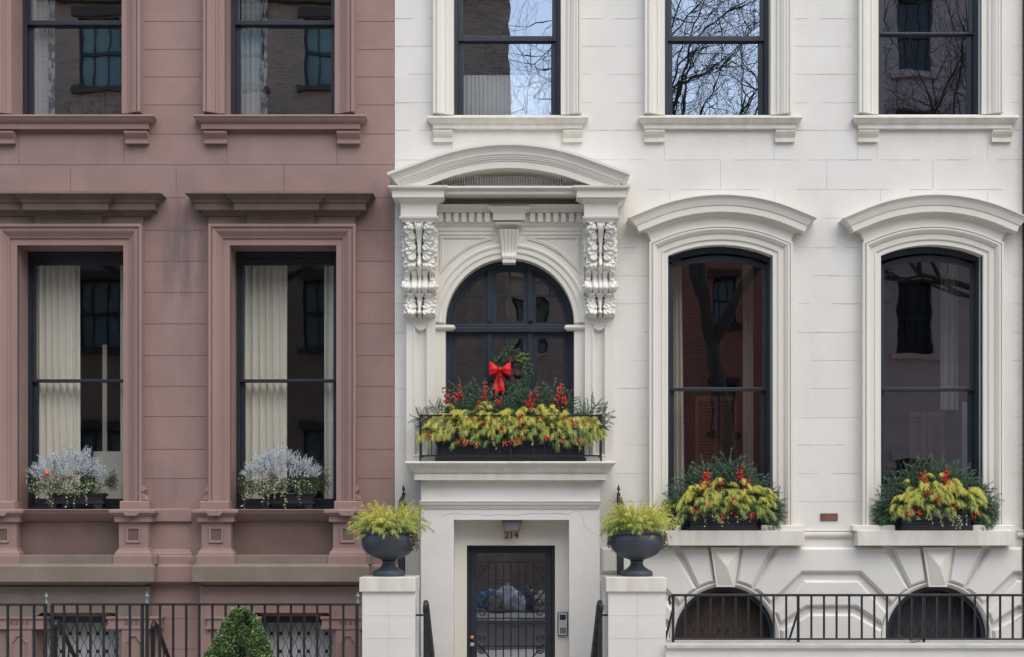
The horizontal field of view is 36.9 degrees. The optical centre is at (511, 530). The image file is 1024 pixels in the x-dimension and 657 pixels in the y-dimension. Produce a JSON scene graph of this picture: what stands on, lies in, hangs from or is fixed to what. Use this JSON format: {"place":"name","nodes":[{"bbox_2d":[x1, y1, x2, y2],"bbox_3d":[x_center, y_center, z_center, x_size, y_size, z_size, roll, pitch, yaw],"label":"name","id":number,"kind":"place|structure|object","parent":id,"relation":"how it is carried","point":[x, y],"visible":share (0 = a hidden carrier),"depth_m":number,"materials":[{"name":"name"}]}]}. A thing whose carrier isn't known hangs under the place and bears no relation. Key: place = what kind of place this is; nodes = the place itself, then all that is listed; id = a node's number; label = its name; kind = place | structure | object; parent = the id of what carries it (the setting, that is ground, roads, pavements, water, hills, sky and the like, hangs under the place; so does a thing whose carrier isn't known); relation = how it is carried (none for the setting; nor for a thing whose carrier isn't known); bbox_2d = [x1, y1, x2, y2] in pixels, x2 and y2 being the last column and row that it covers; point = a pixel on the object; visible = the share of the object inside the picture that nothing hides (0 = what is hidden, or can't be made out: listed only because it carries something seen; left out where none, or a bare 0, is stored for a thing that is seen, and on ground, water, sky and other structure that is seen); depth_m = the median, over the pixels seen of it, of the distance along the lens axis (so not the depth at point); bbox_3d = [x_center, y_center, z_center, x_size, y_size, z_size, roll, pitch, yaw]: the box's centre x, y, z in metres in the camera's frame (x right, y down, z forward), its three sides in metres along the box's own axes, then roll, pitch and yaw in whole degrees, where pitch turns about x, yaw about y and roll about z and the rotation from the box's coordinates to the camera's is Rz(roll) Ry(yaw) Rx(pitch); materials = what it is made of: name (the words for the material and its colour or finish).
{"place":"outdoors","nodes":[
{"label":"outdoors","id":0,"kind":"place"},
{"bbox_2d":[202,606,275,656],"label":"topiary shrub","id":1,"kind":"object","parent":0,"point":[255,641],"visible":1,"depth_m":13.02,"materials":[{"name":"green plant"}]},
{"bbox_2d":[359,575,419,656],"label":"gate pier","id":2,"kind":"structure","parent":0,"point":[390,618],"depth_m":13.62,"materials":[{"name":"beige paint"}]},
{"bbox_2d":[361,531,416,576],"bbox_3d":[-1.114,0.209,13.900,0.514,0.408,0.514,0,0,0],"label":"urn","id":3,"kind":"object","parent":2,"relation":"on","point":[389,550],"visible":0.9,"depth_m":13.73,"materials":[{"name":"metal"}]},
{"bbox_2d":[346,497,433,551],"bbox_3d":[-1.111,-0.067,13.866,0.839,0.521,0.760,0,0,0],"label":"urn planting","id":4,"kind":"object","parent":3,"relation":"in","point":[400,521],"visible":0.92,"depth_m":13.77,"materials":[{"name":"green plant"}]},
{"bbox_2d":[666,639,1023,656],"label":"wall","id":5,"kind":"structure","parent":0,"point":[842,648],"depth_m":13.58,"materials":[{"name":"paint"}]},
{"bbox_2d":[666,594,1023,641],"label":"railing","id":6,"kind":"object","parent":5,"relation":"on","point":[797,618],"visible":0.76,"depth_m":13.80,"materials":[{"name":"black metal"}]},
{"bbox_2d":[895,634,920,642],"bbox_3d":[3.544,0.975,13.745,0.230,0.099,0.035,0,0,0],"label":"fallen twig","id":7,"kind":"object","parent":5,"relation":"on","point":[910,640],"visible":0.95,"depth_m":13.75,"materials":[{"name":"brown wood"}]},
{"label":"areaway floor","id":8,"kind":"structure","parent":0,"visible":0},
{"bbox_2d":[0,592,47,656],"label":"iron railing","id":9,"kind":"object","parent":8,"relation":"on","point":[34,605],"visible":1,"depth_m":13.61,"materials":[{"name":"black metal"}]},
{"bbox_2d":[54,619,75,656],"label":"stair handrail","id":10,"kind":"object","parent":8,"relation":"on","point":[57,624],"visible":0.81,"depth_m":13.96,"materials":[{"name":"black metal"}]},
{"bbox_2d":[150,620,169,656],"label":"stair handrail","id":11,"kind":"object","parent":8,"relation":"on","point":[154,626],"visible":0.98,"depth_m":13.92,"materials":[{"name":"black metal"}]},
{"bbox_2d":[143,592,360,656],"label":"iron railing","id":12,"kind":"object","parent":8,"relation":"on","point":[146,604],"visible":1,"depth_m":13.61,"materials":[{"name":"black metal"}]},
{"bbox_2d":[50,603,143,656],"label":"iron gate","id":13,"kind":"structure","parent":12,"relation":"attached to","point":[90,605],"depth_m":13.61,"materials":[{"name":"black metal"}]},
{"bbox_2d":[398,484,404,571],"bbox_3d":[-1.056,0.795,14.645,0.036,2.510,0.655,0,0,0],"label":"iron side screen","id":14,"kind":"object","parent":8,"relation":"on","point":[401,563],"visible":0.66,"depth_m":14.74,"materials":[{"name":"black metal"}]},
{"bbox_2d":[416,600,434,656],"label":"stair handrail","id":15,"kind":"object","parent":8,"relation":"on","point":[428,647],"visible":1,"depth_m":13.80,"materials":[{"name":"black metal"}]},
{"bbox_2d":[591,600,607,656],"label":"stair handrail","id":16,"kind":"object","parent":8,"relation":"on","point":[597,622],"visible":1,"depth_m":13.90,"materials":[{"name":"black metal"}]},
{"bbox_2d":[617,484,623,574],"bbox_3d":[1.037,0.795,14.645,0.036,2.510,0.655,0,0,0],"label":"iron side screen","id":17,"kind":"object","parent":8,"relation":"on","point":[620,563],"visible":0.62,"depth_m":14.74,"materials":[{"name":"black metal"}]},
{"bbox_2d":[602,575,665,656],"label":"gate pier","id":18,"kind":"structure","parent":8,"relation":"on","point":[635,618],"depth_m":13.62,"materials":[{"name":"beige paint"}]},
{"bbox_2d":[608,531,663,576],"bbox_3d":[1.129,0.209,13.900,0.514,0.408,0.514,0,0,0],"label":"urn","id":19,"kind":"object","parent":18,"relation":"on","point":[637,549],"visible":0.91,"depth_m":13.73,"materials":[{"name":"stone"}]},
{"bbox_2d":[598,496,681,551],"bbox_3d":[1.146,-0.061,13.903,0.774,0.514,0.786,0,0,0],"label":"urn planting","id":20,"kind":"object","parent":19,"relation":"in","point":[631,520],"visible":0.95,"depth_m":13.76,"materials":[{"name":"green plant"}]},
{"bbox_2d":[1022,0,1023,637],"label":"neighbouring house","id":21,"kind":"structure","parent":8,"relation":"on","point":[1023,316],"depth_m":14.98,"materials":[{"name":"black stone"}]},
{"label":"ground","id":22,"kind":"structure","parent":0,"visible":0},
{"bbox_2d":[0,0,397,656],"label":"brown townhouse","id":23,"kind":"structure","parent":22,"relation":"on","point":[182,162],"depth_m":15.00,"materials":[{"name":"stone"}]},
{"bbox_2d":[37,266,80,498],"bbox_3d":[-4.628,-1.545,15.490,0.571,3.068,0.088,0,0,0],"label":"curtain","id":24,"kind":"object","parent":23,"relation":"hanging from","point":[58,322],"visible":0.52,"depth_m":15.49,"materials":[{"name":"white fabric"}]},
{"bbox_2d":[23,0,122,114],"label":"window","id":25,"kind":"structure","parent":23,"relation":"in","point":[72,49],"depth_m":15.40,"materials":[{"name":"black glass"}]},
{"bbox_2d":[28,252,122,508],"bbox_3d":[-4.303,-1.505,15.357,1.097,2.588,0.115,0,0,0],"label":"window","id":26,"kind":"structure","parent":23,"relation":"in","point":[35,259],"depth_m":15.33,"materials":[{"name":"black paint"}]},
{"bbox_2d":[46,493,108,508],"bbox_3d":[-4.268,-0.288,15.100,0.558,0.158,0.200,0,0,0],"label":"footed planter","id":27,"kind":"object","parent":23,"relation":"on","point":[98,501],"visible":0.85,"depth_m":15.02,"materials":[{"name":"metal"}]},
{"bbox_2d":[25,443,120,508],"bbox_3d":[-4.303,-0.537,15.035,0.952,0.659,0.305,0,0,0],"label":"frosted planting","id":28,"kind":"object","parent":27,"relation":"in","point":[76,462],"visible":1,"depth_m":15.02,"materials":[{"name":"white plant"}]},
{"bbox_2d":[95,345,120,498],"bbox_3d":[-4.114,-0.590,15.890,0.355,2.681,0.180,0,0,0],"label":"folding screen","id":29,"kind":"object","parent":23,"relation":"in","point":[111,461],"visible":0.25,"depth_m":15.80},
{"bbox_2d":[120,266,122,498],"bbox_3d":[-3.885,-1.545,15.489,0.122,3.068,0.065,0,0,-17],"label":"curtain","id":30,"kind":"object","parent":23,"relation":"hanging from","point":[121,359],"visible":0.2,"depth_m":15.48,"materials":[{"name":"white fabric"}]},
{"bbox_2d":[244,266,286,498],"bbox_3d":[-2.519,-1.545,15.490,0.505,3.068,0.090,0,0,0],"label":"curtain","id":31,"kind":"object","parent":23,"relation":"hanging from","point":[265,322],"visible":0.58,"depth_m":15.49,"materials":[{"name":"white fabric"}]},
{"bbox_2d":[231,0,334,114],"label":"window","id":32,"kind":"structure","parent":23,"relation":"in","point":[283,51],"depth_m":15.40,"materials":[{"name":"glass"}]},
{"bbox_2d":[236,252,335,508],"bbox_3d":[-2.229,-1.505,15.357,1.097,2.588,0.115,0,0,0],"label":"window","id":33,"kind":"structure","parent":23,"relation":"in","point":[243,259],"depth_m":15.33,"materials":[{"name":"black paint"}]},
{"bbox_2d":[260,493,316,508],"bbox_3d":[-2.197,-0.288,15.100,0.532,0.158,0.200,0,0,0],"label":"footed planter","id":34,"kind":"object","parent":23,"relation":"on","point":[307,500],"visible":0.75,"depth_m":15.02,"materials":[{"name":"metal"}]},
{"bbox_2d":[235,443,333,508],"bbox_3d":[-2.216,-0.535,15.028,0.951,0.691,0.296,0,0,0],"label":"frosted planting","id":35,"kind":"object","parent":34,"relation":"in","point":[309,468],"visible":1,"depth_m":15.02,"materials":[{"name":"white plant"}]},
{"bbox_2d":[324,266,333,498],"bbox_3d":[-1.788,-1.545,15.490,0.206,3.068,0.067,0,0,0],"label":"curtain","id":36,"kind":"object","parent":23,"relation":"hanging from","point":[328,350],"visible":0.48,"depth_m":15.48,"materials":[{"name":"white fabric"}]},
{"bbox_2d":[387,0,1023,656],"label":"white townhouse","id":37,"kind":"structure","parent":22,"relation":"on","point":[843,172],"depth_m":15.00,"materials":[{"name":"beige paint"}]},
{"bbox_2d":[454,0,560,114],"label":"window","id":38,"kind":"structure","parent":37,"relation":"in","point":[507,53],"depth_m":15.17,"materials":[{"name":"glass"}]},
{"bbox_2d":[431,183,584,185],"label":"nest litter","id":39,"kind":"object","parent":37,"relation":"on","point":[463,184],"visible":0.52,"depth_m":14.66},
{"bbox_2d":[446,261,573,440],"bbox_3d":[-0.021,-1.661,15.115,1.253,1.974,0.150,0,0,0],"label":"balcony window","id":40,"kind":"structure","parent":37,"relation":"in","point":[509,329],"depth_m":15.09,"materials":[{"name":"blue paint"}]},
{"bbox_2d":[435,441,585,460],"bbox_3d":[-0.013,-0.762,14.770,1.446,0.197,0.220,0,0,0],"label":"balcony planter","id":41,"kind":"object","parent":37,"relation":"on","point":[523,448],"visible":0.84,"depth_m":14.68,"materials":[{"name":"metal"}]},
{"bbox_2d":[408,377,614,451],"bbox_3d":[0.002,-1.100,14.648,2.003,0.754,0.336,0,0,0],"label":"balcony planting","id":42,"kind":"object","parent":41,"relation":"in","point":[529,408],"visible":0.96,"depth_m":14.65,"materials":[{"name":"green plant"}]},
{"bbox_2d":[419,414,601,460],"bbox_3d":[-0.013,-0.881,14.745,1.734,0.450,0.309,0,0,0],"label":"balcony railing","id":43,"kind":"object","parent":37,"relation":"on","point":[510,455],"visible":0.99,"depth_m":14.59,"materials":[{"name":"black metal"}]},
{"bbox_2d":[470,549,551,656],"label":"door","id":44,"kind":"structure","parent":37,"relation":"in","point":[473,552],"depth_m":15.06,"materials":[{"name":"blue paint"}]},
{"bbox_2d":[488,345,534,394],"bbox_3d":[-0.001,-1.564,14.976,0.460,0.516,0.145,0,0,0],"label":"christmas wreath","id":45,"kind":"object","parent":37,"relation":"attached to","point":[510,356],"visible":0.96,"depth_m":14.99,"materials":[{"name":"green plant"}]},
{"bbox_2d":[489,361,510,392],"bbox_3d":[-0.115,-1.491,14.921,0.212,0.309,0.081,0,0,0],"label":"red bow","id":46,"kind":"object","parent":45,"relation":"attached to","point":[494,369],"visible":0.98,"depth_m":14.91,"materials":[{"name":"fabric"}]},
{"bbox_2d":[436,176,586,185],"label":"bird spikes","id":47,"kind":"object","parent":37,"relation":"on","point":[516,181],"visible":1,"depth_m":14.66,"materials":[{"name":"silver metal"}]},
{"bbox_2d":[504,532,518,538],"bbox_3d":[-0.005,0.044,14.962,0.139,0.066,0.012,0,0,0],"label":"house number","id":48,"kind":"object","parent":37,"relation":"attached to","point":[516,534],"visible":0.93,"depth_m":14.96,"materials":[{"name":"orange metal"}]},
{"bbox_2d":[502,520,521,531],"bbox_3d":[0.000,-0.047,14.880,0.200,0.116,0.180,0,0,0],"label":"wall lamp","id":49,"kind":"object","parent":37,"relation":"attached to","point":[511,525],"visible":1,"depth_m":14.81,"materials":[{"name":"glass"}]},
{"bbox_2d":[558,612,567,635],"bbox_3d":[0.494,0.909,14.951,0.100,0.231,0.036,0,0,0],"label":"intercom","id":50,"kind":"object","parent":37,"relation":"attached to","point":[562,623],"visible":1,"depth_m":14.94,"materials":[{"name":"metal"}]},
{"bbox_2d":[672,252,683,498],"bbox_3d":[1.683,-1.125,15.500,0.147,3.650,0.044,0,0,0],"label":"curtain","id":51,"kind":"object","parent":37,"relation":"hanging from","point":[678,416],"visible":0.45,"depth_m":15.50,"materials":[{"name":"fabric"}]},
{"bbox_2d":[695,396,717,515],"bbox_3d":[1.976,-0.359,15.615,0.230,2.018,0.030,0,0,0],"label":"interior shutter","id":52,"kind":"object","parent":37,"relation":"attached to","point":[706,399],"visible":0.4,"depth_m":15.60,"materials":[{"name":"red wood"}]},
{"bbox_2d":[665,0,768,114],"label":"window","id":53,"kind":"structure","parent":37,"relation":"in","point":[717,51],"depth_m":15.17,"materials":[{"name":"glass"}]},
{"bbox_2d":[668,248,770,529],"bbox_3d":[2.030,-1.391,15.153,1.031,2.782,0.115,0,0,0],"label":"window","id":54,"kind":"structure","parent":37,"relation":"in","point":[717,254],"depth_m":15.12,"materials":[{"name":"black paint"}]},
{"bbox_2d":[687,516,757,530],"bbox_3d":[2.044,-0.069,14.938,0.672,0.137,0.185,0,0,0],"label":"window box","id":55,"kind":"object","parent":37,"relation":"on","point":[698,524],"visible":0.95,"depth_m":14.86,"materials":[{"name":"metal"}]},
{"bbox_2d":[660,448,788,530],"bbox_3d":[2.053,-0.376,14.803,1.260,0.860,0.330,0,0,0],"label":"winter planting","id":56,"kind":"object","parent":55,"relation":"in","point":[771,513],"visible":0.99,"depth_m":14.84,"materials":[{"name":"green plant"}]},
{"bbox_2d":[720,396,736,515],"bbox_3d":[2.200,-0.359,15.615,0.175,2.018,0.030,0,0,0],"label":"interior shutter","id":57,"kind":"object","parent":37,"relation":"attached to","point":[728,399],"visible":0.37,"depth_m":15.60,"materials":[{"name":"red wood"}]},
{"bbox_2d":[743,249,752,515],"bbox_3d":[2.444,-1.125,15.900,0.112,3.650,0.040,0,0,0],"label":"curtain","id":58,"kind":"object","parent":37,"relation":"hanging from","point":[748,359],"visible":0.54,"depth_m":15.90,"materials":[{"name":"fabric"}]},
{"bbox_2d":[820,513,837,520],"bbox_3d":[3.095,-0.133,14.992,0.168,0.071,0.015,0,0,0],"label":"wall plaque","id":59,"kind":"object","parent":37,"relation":"attached to","point":[828,516],"depth_m":14.99,"materials":[{"name":"brown metal"}]},
{"bbox_2d":[909,412,925,515],"bbox_3d":[4.122,-0.277,15.615,0.164,1.854,0.030,0,0,0],"label":"interior shutter","id":60,"kind":"object","parent":37,"relation":"attached to","point":[911,433],"visible":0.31,"depth_m":15.60,"materials":[{"name":"red wood"}]},
{"bbox_2d":[878,0,977,114],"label":"window","id":61,"kind":"structure","parent":37,"relation":"in","point":[928,49],"depth_m":15.17,"materials":[{"name":"black glass"}]},
{"bbox_2d":[881,248,978,529],"bbox_3d":[4.091,-1.391,15.153,1.007,2.782,0.115,0,0,0],"label":"window","id":62,"kind":"structure","parent":37,"relation":"in","point":[941,255],"depth_m":15.12,"materials":[{"name":"black paint"}]},
{"bbox_2d":[896,516,972,530],"bbox_3d":[4.107,-0.069,14.938,0.703,0.137,0.185,0,0,0],"label":"window box","id":63,"kind":"object","parent":37,"relation":"on","point":[923,523],"visible":0.98,"depth_m":14.86,"materials":[{"name":"metal"}]},
{"bbox_2d":[869,452,1004,530],"bbox_3d":[4.117,-0.356,14.806,1.317,0.815,0.327,0,0,0],"label":"winter planting","id":64,"kind":"object","parent":63,"relation":"in","point":[974,496],"visible":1,"depth_m":14.85,"materials":[{"name":"green plant"}]},
{"bbox_2d":[927,412,943,515],"bbox_3d":[4.308,-0.277,15.615,0.164,1.854,0.030,0,0,0],"label":"interior shutter","id":65,"kind":"object","parent":37,"relation":"attached to","point":[930,415],"visible":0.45,"depth_m":15.60,"materials":[{"name":"red wood"}]},
{"bbox_2d":[940,248,957,409],"bbox_3d":[4.527,-2.100,15.900,0.184,1.700,0.036,0,0,0],"label":"curtain","id":66,"kind":"object","parent":37,"relation":"hanging from","point":[949,329],"visible":0.86,"depth_m":15.90,"materials":[{"name":"grey fabric"}]},
{"bbox_2d":[962,402,966,515],"bbox_3d":[4.601,-0.300,15.500,0.120,2.000,0.051,0,0,0],"label":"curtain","id":67,"kind":"object","parent":37,"relation":"hanging from","point":[964,434],"visible":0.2,"depth_m":15.49,"materials":[{"name":"grey fabric"}]}
]}

